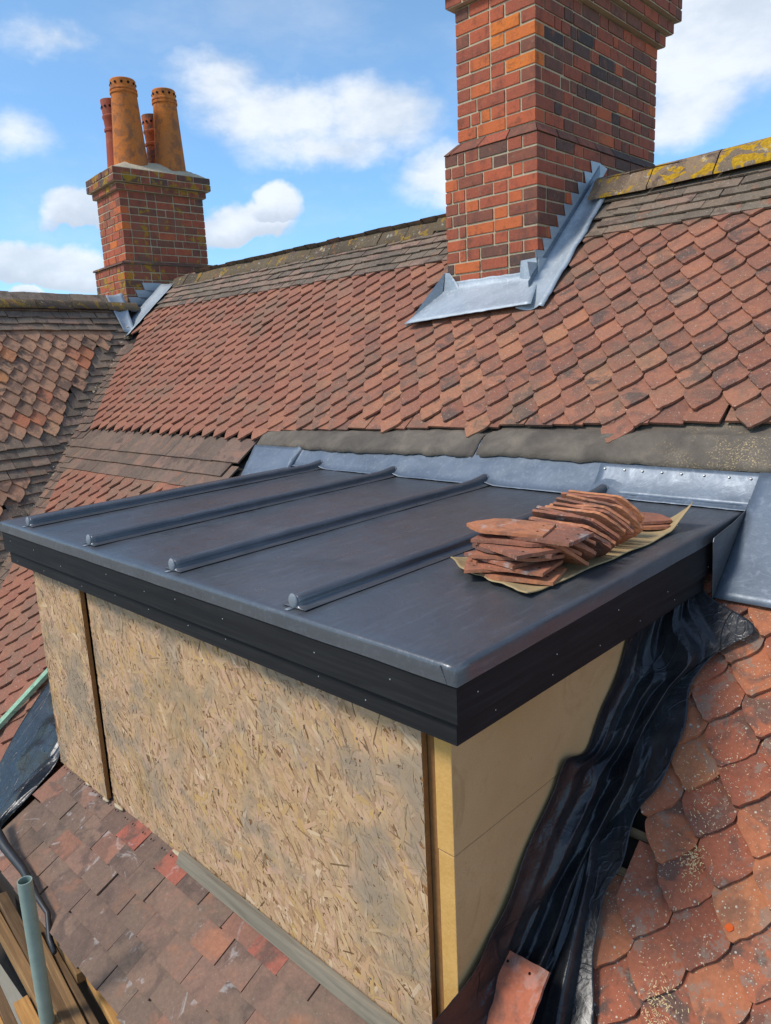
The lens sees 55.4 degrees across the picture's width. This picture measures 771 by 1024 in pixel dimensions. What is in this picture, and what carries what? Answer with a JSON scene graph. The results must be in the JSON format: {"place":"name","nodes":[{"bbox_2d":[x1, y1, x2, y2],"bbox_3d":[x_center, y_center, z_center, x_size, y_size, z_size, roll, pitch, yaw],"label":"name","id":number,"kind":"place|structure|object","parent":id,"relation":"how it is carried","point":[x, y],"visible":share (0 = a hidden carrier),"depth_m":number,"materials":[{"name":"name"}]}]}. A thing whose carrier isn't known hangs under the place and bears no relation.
{"place":"outdoors","nodes":[
{"label":"outdoors","id":0,"kind":"place"},
{"bbox_2d":[0,0,770,294],"label":"sky","id":1,"kind":"structure","parent":0,"point":[306,121],"materials":[{"name":"blue"}]},
{"label":"ground","id":2,"kind":"structure","parent":0,"visible":0},
{"bbox_2d":[17,876,54,1023],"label":"scaffold pole","id":3,"kind":"object","parent":2,"relation":"on","point":[30,917],"visible":1,"depth_m":2.54,"materials":[{"name":"grey metal"}]},
{"bbox_2d":[0,137,770,1023],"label":"tiled roof","id":4,"kind":"structure","parent":2,"relation":"on","point":[642,335],"depth_m":4.09,"materials":[{"name":"tile"}]},
{"bbox_2d":[0,669,48,728],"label":"green batten","id":5,"kind":"object","parent":4,"relation":"on","point":[24,698],"visible":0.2,"depth_m":4.51,"materials":[{"name":"green wood"}]},
{"bbox_2d":[0,682,59,828],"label":"plastic sheet","id":6,"kind":"object","parent":4,"relation":"on","point":[28,764],"visible":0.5,"depth_m":4.06,"materials":[{"name":"black plastic"}]},
{"bbox_2d":[0,912,61,1023],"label":"timber board","id":7,"kind":"object","parent":4,"relation":"on","point":[16,955],"visible":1,"depth_m":2.90,"materials":[{"name":"brown wood"}]},
{"bbox_2d":[0,891,74,1023],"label":"timber board","id":8,"kind":"object","parent":7,"relation":"on","point":[11,916],"visible":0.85,"depth_m":3.00,"materials":[{"name":"brown wood"}]},
{"bbox_2d":[41,934,85,1023],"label":"timber board","id":9,"kind":"object","parent":8,"relation":"on","point":[64,991],"visible":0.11,"depth_m":2.75,"materials":[{"name":"brown wood"}]},
{"bbox_2d":[0,291,139,569],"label":"wing roof","id":10,"kind":"structure","parent":4,"relation":"attached to","point":[58,353],"depth_m":7.32,"materials":[{"name":"tile"}]},
{"bbox_2d":[85,76,212,335],"bbox_3d":[-2.879,-3.599,8.924,1.416,2.980,1.641,8,16,43],"label":"brick chimney","id":11,"kind":"object","parent":4,"relation":"on","point":[151,221],"visible":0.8,"depth_m":8.79,"materials":[{"name":"brick"}]},
{"bbox_2d":[0,751,367,1023],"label":"pent roof","id":12,"kind":"structure","parent":4,"relation":"on","point":[146,929],"depth_m":2.76,"materials":[{"name":"tile"}]},
{"bbox_2d":[0,827,56,954],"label":"cable","id":13,"kind":"object","parent":12,"relation":"on","point":[8,851],"visible":0.89,"depth_m":3.15,"materials":[{"name":"black rubber"}]},
{"bbox_2d":[39,921,98,1023],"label":"timber board","id":14,"kind":"object","parent":12,"relation":"on","point":[82,1004],"visible":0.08,"depth_m":2.75,"materials":[{"name":"brown wood"}]},
{"bbox_2d":[53,937,85,983],"bbox_3d":[-1.429,1.712,3.103,0.036,0.045,0.854,-12,14,-39],"label":"timber board","id":15,"kind":"object","parent":12,"relation":"on","point":[78,975],"visible":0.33,"depth_m":2.81,"materials":[{"name":"brown wood"}]},
{"bbox_2d":[85,977,120,1023],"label":"timber board","id":16,"kind":"object","parent":12,"relation":"on","point":[109,1013],"visible":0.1,"depth_m":2.64,"materials":[{"name":"yellow wood"}]},
{"bbox_2d":[176,850,400,1023],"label":"timber fillet","id":17,"kind":"object","parent":12,"relation":"on","point":[364,1007],"visible":1,"depth_m":2.43,"materials":[{"name":"grey wood"}]},
{"bbox_2d":[0,440,770,1023],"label":"dormer","id":18,"kind":"object","parent":4,"relation":"attached to","point":[338,712],"visible":0.96,"depth_m":2.36,"materials":[{"name":"wood"}]},
{"bbox_2d":[450,502,692,592],"bbox_3d":[0.663,0.064,2.500,0.439,0.106,1.144,8,16,43],"label":"felt sheet","id":19,"kind":"object","parent":18,"relation":"on","point":[643,538],"visible":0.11,"depth_m":2.32,"materials":[{"name":"beige fabric"}]},
{"bbox_2d":[477,567,566,585],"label":"loose tile","id":20,"kind":"object","parent":19,"relation":"on","point":[552,577],"visible":0.45,"depth_m":2.12,"materials":[{"name":"tile"}]},
{"bbox_2d":[464,557,497,572],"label":"loose tile","id":21,"kind":"object","parent":20,"relation":"on","point":[470,566],"visible":0.21,"depth_m":2.17,"materials":[{"name":"tile"}]},
{"bbox_2d":[472,558,562,576],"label":"loose tile","id":22,"kind":"object","parent":21,"relation":"on","point":[541,568],"visible":0.6,"depth_m":2.13,"materials":[{"name":"tile"}]},
{"bbox_2d":[464,550,540,569],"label":"loose tile","id":23,"kind":"object","parent":22,"relation":"on","point":[512,565],"visible":0.26,"depth_m":2.14,"materials":[{"name":"tile"}]},
{"bbox_2d":[470,550,564,561],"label":"loose tile","id":24,"kind":"object","parent":23,"relation":"on","point":[479,554],"visible":0.3,"depth_m":2.15,"materials":[{"name":"tile"}]},
{"bbox_2d":[472,543,556,558],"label":"loose tile","id":25,"kind":"object","parent":24,"relation":"on","point":[547,556],"visible":0.2,"depth_m":2.17,"materials":[{"name":"tile"}]},
{"bbox_2d":[477,543,560,559],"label":"loose tile","id":26,"kind":"object","parent":25,"relation":"on","point":[516,552],"visible":0.65,"depth_m":2.12,"materials":[{"name":"tile"}]},
{"bbox_2d":[471,533,548,546],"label":"loose tile","id":27,"kind":"object","parent":26,"relation":"on","point":[493,538],"visible":0.32,"depth_m":2.19,"materials":[{"name":"tile"}]},
{"bbox_2d":[506,529,593,546],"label":"loose tile","id":28,"kind":"object","parent":27,"relation":"on","point":[568,537],"visible":0.48,"depth_m":2.14,"materials":[{"name":"tile"}]},
{"bbox_2d":[467,518,555,537],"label":"loose tile","id":29,"kind":"object","parent":28,"relation":"on","point":[515,527],"visible":0.99,"depth_m":2.23,"materials":[{"name":"tile"}]},
{"bbox_2d":[536,505,579,515],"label":"loose tile","id":30,"kind":"object","parent":19,"relation":"on","point":[538,507],"visible":0.09,"depth_m":2.42,"materials":[{"name":"tile"}]},
{"bbox_2d":[528,517,611,556],"bbox_3d":[0.595,0.087,2.327,0.263,0.163,0.014,13,64,44],"label":"loose tile","id":31,"kind":"object","parent":19,"relation":"on","point":[607,548],"visible":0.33,"depth_m":2.28,"materials":[{"name":"tile"}]},
{"bbox_2d":[563,546,581,563],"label":"loose tile","id":32,"kind":"object","parent":19,"relation":"on","point":[578,553],"visible":0.15,"depth_m":2.17,"materials":[{"name":"tile"}]},
{"bbox_2d":[532,509,614,540],"bbox_3d":[0.614,0.066,2.379,0.264,0.162,0.014,9,52,34],"label":"loose tile","id":33,"kind":"object","parent":19,"relation":"on","point":[571,518],"visible":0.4,"depth_m":2.33,"materials":[{"name":"tile"}]},
{"bbox_2d":[531,517,615,550],"bbox_3d":[0.604,0.083,2.340,0.263,0.163,0.016,9,59,36],"label":"loose tile","id":34,"kind":"object","parent":19,"relation":"on","point":[600,534],"visible":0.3,"depth_m":2.26,"materials":[{"name":"tile"}]},
{"bbox_2d":[554,528,595,548],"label":"loose tile","id":35,"kind":"object","parent":19,"relation":"on","point":[590,543],"visible":0.11,"depth_m":2.23,"materials":[{"name":"tile"}]},
{"bbox_2d":[539,509,620,542],"bbox_3d":[0.634,0.067,2.383,0.264,0.163,0.016,10,54,40],"label":"loose tile","id":36,"kind":"object","parent":19,"relation":"on","point":[616,536],"visible":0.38,"depth_m":2.29,"materials":[{"name":"tile"}]},
{"bbox_2d":[555,526,610,556],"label":"loose tile","id":37,"kind":"object","parent":19,"relation":"on","point":[598,549],"visible":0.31,"depth_m":2.24,"materials":[{"name":"tile"}]},
{"bbox_2d":[570,543,596,560],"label":"loose tile","id":38,"kind":"object","parent":19,"relation":"on","point":[588,554],"visible":0.27,"depth_m":2.18,"materials":[{"name":"tile"}]},
{"bbox_2d":[545,505,625,539],"bbox_3d":[0.664,0.051,2.427,0.263,0.163,0.016,7,48,38],"label":"loose tile","id":39,"kind":"object","parent":19,"relation":"on","point":[609,523],"visible":0.34,"depth_m":2.36,"materials":[{"name":"tile"}]},
{"bbox_2d":[549,503,630,526],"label":"loose tile","id":40,"kind":"object","parent":19,"relation":"on","point":[626,521],"visible":0.16,"depth_m":2.39,"materials":[{"name":"tile"}]},
{"bbox_2d":[553,502,633,545],"bbox_3d":[0.693,0.047,2.435,0.264,0.162,0.014,11,50,35],"label":"loose tile","id":41,"kind":"object","parent":19,"relation":"on","point":[627,528],"visible":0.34,"depth_m":2.37,"materials":[{"name":"tile"}]},
{"bbox_2d":[556,497,633,529],"bbox_3d":[0.712,0.034,2.484,0.263,0.163,0.014,13,50,39],"label":"loose tile","id":42,"kind":"object","parent":19,"relation":"on","point":[566,500],"visible":0.22,"depth_m":2.48,"materials":[{"name":"tile"}]},
{"bbox_2d":[561,492,637,519],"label":"loose tile","id":43,"kind":"object","parent":19,"relation":"on","point":[602,498],"visible":0.15,"depth_m":2.50,"materials":[{"name":"tile"}]},
{"bbox_2d":[566,494,643,538],"bbox_3d":[0.742,0.029,2.490,0.263,0.163,0.016,15,47,32],"label":"loose tile","id":44,"kind":"object","parent":19,"relation":"on","point":[630,518],"visible":0.36,"depth_m":2.43,"materials":[{"name":"tile"}]},
{"bbox_2d":[568,490,643,522],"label":"loose tile","id":45,"kind":"object","parent":19,"relation":"on","point":[631,507],"visible":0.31,"depth_m":2.49,"materials":[{"name":"tile"}]},
{"bbox_2d":[640,512,671,524],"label":"loose tile","id":46,"kind":"object","parent":19,"relation":"on","point":[652,518],"visible":0.38,"depth_m":2.64,"materials":[{"name":"tile"}]},
{"bbox_2d":[641,523,675,529],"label":"loose tile","id":47,"kind":"object","parent":19,"relation":"on","point":[657,526],"visible":0.32,"depth_m":2.59,"materials":[{"name":"tile"}]},
{"label":"loose tile","id":48,"kind":"object","parent":19,"relation":"on","visible":0},
{"bbox_2d":[545,544,588,565],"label":"loose tile","id":49,"kind":"object","parent":48,"relation":"on","point":[571,557],"visible":0.21,"depth_m":2.16,"materials":[{"name":"tile"}]},
{"bbox_2d":[432,587,754,1023],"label":"plastic sheet","id":50,"kind":"object","parent":18,"relation":"hanging from","point":[609,781],"visible":0.9,"depth_m":2.25,"materials":[{"name":"black plastic"}]},
{"bbox_2d":[487,950,549,1023],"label":"loose tile","id":51,"kind":"object","parent":50,"relation":"on","point":[521,984],"visible":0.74,"depth_m":1.99,"materials":[{"name":"red ceramic"}]},
{"bbox_2d":[405,0,681,326],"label":"brick chimney","id":52,"kind":"object","parent":4,"relation":"on","point":[556,99],"visible":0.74,"depth_m":4.74,"materials":[{"name":"red brick"}]},
{"bbox_2d":[639,703,769,1023],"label":"lichen","id":53,"kind":"object","parent":4,"relation":"on","point":[692,856],"visible":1,"depth_m":2.12},
{"label":"timber board","id":54,"kind":"object","parent":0,"visible":0},
{"label":"timber board","id":55,"kind":"object","parent":54,"relation":"on","visible":0},
{"bbox_2d":[0,986,17,1023],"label":"timber board","id":56,"kind":"object","parent":55,"relation":"on","point":[7,1015],"visible":1,"depth_m":2.74,"materials":[{"name":"brown wood"}]},
{"bbox_2d":[14,995,39,1023],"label":"timber board","id":57,"kind":"object","parent":56,"relation":"on","point":[26,1013],"visible":1,"depth_m":2.69,"materials":[{"name":"yellow wood"}]}
]}

